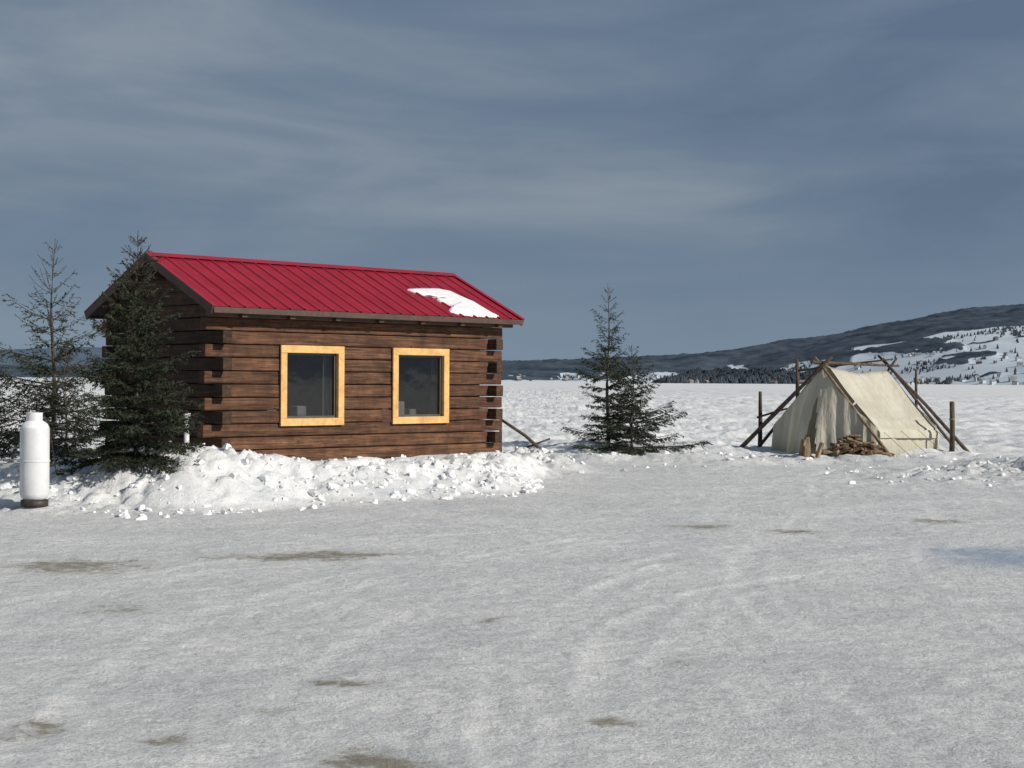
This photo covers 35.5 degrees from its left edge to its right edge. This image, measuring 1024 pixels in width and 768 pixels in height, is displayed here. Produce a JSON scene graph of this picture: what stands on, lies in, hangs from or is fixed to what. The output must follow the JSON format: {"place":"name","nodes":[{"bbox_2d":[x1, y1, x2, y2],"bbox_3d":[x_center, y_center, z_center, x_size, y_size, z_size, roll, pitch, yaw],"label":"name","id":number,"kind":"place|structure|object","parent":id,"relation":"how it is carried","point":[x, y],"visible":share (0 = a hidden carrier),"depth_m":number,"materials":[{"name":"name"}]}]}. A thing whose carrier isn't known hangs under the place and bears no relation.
{"place":"outdoors","nodes":[
{"label":"outdoors","id":0,"kind":"place"},
{"bbox_2d":[0,347,121,365],"bbox_3d":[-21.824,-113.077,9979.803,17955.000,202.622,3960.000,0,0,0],"label":"distant hills","id":1,"kind":"structure","parent":0,"point":[80,356],"depth_m":8726.72,"materials":[{"name":"green plant"}]},
{"bbox_2d":[0,379,1023,767],"bbox_3d":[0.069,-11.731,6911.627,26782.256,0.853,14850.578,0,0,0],"label":"snow ground","id":2,"kind":"structure","parent":0,"point":[694,607],"depth_m":10.88,"materials":[{"name":"white snow"}]},
{"bbox_2d":[0,341,51,458],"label":"spruce tree","id":3,"kind":"object","parent":2,"relation":"on","point":[2,426],"visible":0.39,"depth_m":22.52,"materials":[{"name":"green plant"}]},
{"bbox_2d":[19,412,72,506],"bbox_3d":[-5.279,0.851,18.625,0.333,1.060,1.500,0,0,10],"label":"propane tank","id":4,"kind":"object","parent":2,"relation":"on","point":[35,439],"visible":1,"depth_m":17.92,"materials":[{"name":"white metal"}]},
{"bbox_2d":[19,351,117,463],"bbox_3d":[-5.760,0.334,20.612,1.223,1.559,1.312,0,0,13],"label":"spruce tree","id":5,"kind":"object","parent":2,"relation":"on","point":[63,453],"visible":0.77,"depth_m":20.56,"materials":[{"name":"green plant"}]},
{"bbox_2d":[0,240,139,463],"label":"spruce tree","id":6,"kind":"object","parent":2,"relation":"on","point":[35,367],"visible":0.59,"depth_m":21.51,"materials":[{"name":"green plant"}]},
{"bbox_2d":[50,235,205,475],"bbox_3d":[-4.669,-0.339,19.183,1.976,3.017,1.802,0,0,0],"label":"spruce tree","id":7,"kind":"object","parent":2,"relation":"on","point":[125,457],"visible":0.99,"depth_m":19.06,"materials":[{"name":"green plant"}]},
{"bbox_2d":[84,252,523,460],"bbox_3d":[-3.087,-0.197,24.418,5.895,3.295,3.376,0,0,-44],"label":"log cabin","id":8,"kind":"object","parent":2,"relation":"on","point":[312,361],"visible":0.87,"depth_m":23.30,"materials":[{"name":"brown wood"}]},
{"bbox_2d":[280,345,344,425],"bbox_3d":[-2.832,0.023,22.734,1.120,1.134,0.032,0,0,-44],"label":"window frame","id":9,"kind":"structure","parent":8,"relation":"in","point":[284,349],"depth_m":22.69,"materials":[{"name":"yellow wood"}]},
{"bbox_2d":[392,348,448,423],"bbox_3d":[-1.373,0.029,24.160,1.120,1.134,0.032,0,0,-44],"label":"window frame","id":10,"kind":"structure","parent":8,"relation":"in","point":[396,352],"depth_m":24.10,"materials":[{"name":"yellow wood"}]},
{"bbox_2d":[2,441,1023,519],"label":"snow clods","id":11,"kind":"object","parent":2,"relation":"on","point":[496,481],"visible":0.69,"depth_m":20.56,"materials":[{"name":"white snow"}]},
{"bbox_2d":[499,419,549,451],"bbox_3d":[0.228,1.017,29.148,0.960,1.050,0.204,0,0,-9],"label":"leaning pole","id":12,"kind":"object","parent":2,"relation":"on","point":[530,440],"visible":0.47,"depth_m":29.07,"materials":[{"name":"wood"}]},
{"bbox_2d":[560,288,658,444],"bbox_3d":[2.149,-0.384,32.578,1.792,3.362,1.737,0,0,36],"label":"spruce tree","id":13,"kind":"object","parent":2,"relation":"on","point":[607,408],"visible":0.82,"depth_m":32.64,"materials":[{"name":"green plant"}]},
{"bbox_2d":[571,345,709,455],"bbox_3d":[2.443,0.370,31.805,2.314,2.303,2.139,0,0,-39],"label":"spruce tree","id":14,"kind":"object","parent":2,"relation":"on","point":[632,436],"visible":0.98,"depth_m":31.82,"materials":[{"name":"green plant"}]},
{"bbox_2d":[653,366,811,383],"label":"wooded point","id":15,"kind":"structure","parent":2,"relation":"on","point":[733,372],"depth_m":1961.40,"materials":[{"name":"green plant"}]},
{"bbox_2d":[530,321,1023,383],"bbox_3d":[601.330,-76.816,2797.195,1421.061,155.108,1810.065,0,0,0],"label":"distant treeline","id":16,"kind":"object","parent":2,"relation":"on","point":[685,377],"visible":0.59,"depth_m":2013.45,"materials":[{"name":"green plant"}]},
{"bbox_2d":[799,437,823,457],"bbox_3d":[5.661,1.239,30.271,0.489,0.470,0.234,0,0,0],"label":"split wood stack","id":17,"kind":"object","parent":2,"relation":"on","point":[805,450],"visible":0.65,"depth_m":30.23,"materials":[{"name":"beige wood"}]},
{"bbox_2d":[739,355,969,456],"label":"tent","id":18,"kind":"object","parent":2,"relation":"on","point":[887,413],"depth_m":32.26,"materials":[{"name":"fabric"}]},
{"bbox_2d":[816,434,894,455],"bbox_3d":[6.650,1.193,30.918,1.502,0.461,0.663,0,0,0],"label":"firewood pile","id":19,"kind":"object","parent":2,"relation":"on","point":[852,444],"visible":1,"depth_m":30.78,"materials":[{"name":"brown wood"}]},
{"bbox_2d":[949,401,954,451],"bbox_3d":[8.966,0.903,32.602,0.118,1.101,0.122,0,0,0],"label":"wooden post","id":20,"kind":"object","parent":2,"relation":"on","point":[952,428],"visible":0.89,"depth_m":32.56,"materials":[{"name":"wood"}]},
{"bbox_2d":[0,304,1023,384],"bbox_3d":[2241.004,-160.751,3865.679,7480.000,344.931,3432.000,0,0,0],"label":"wooded hills","id":21,"kind":"structure","parent":0,"point":[919,332],"depth_m":3699.13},
{"bbox_2d":[487,336,1022,384],"bbox_3d":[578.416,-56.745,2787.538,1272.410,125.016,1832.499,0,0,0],"label":"trees","id":22,"kind":"object","parent":21,"relation":"on","point":[1012,379],"visible":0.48,"depth_m":2956.22,"materials":[{"name":"plant"}]},
{"bbox_2d":[0,0,1023,360],"label":"sky","id":23,"kind":"structure","parent":0,"point":[737,174],"materials":[{"name":"blue"}]}
]}

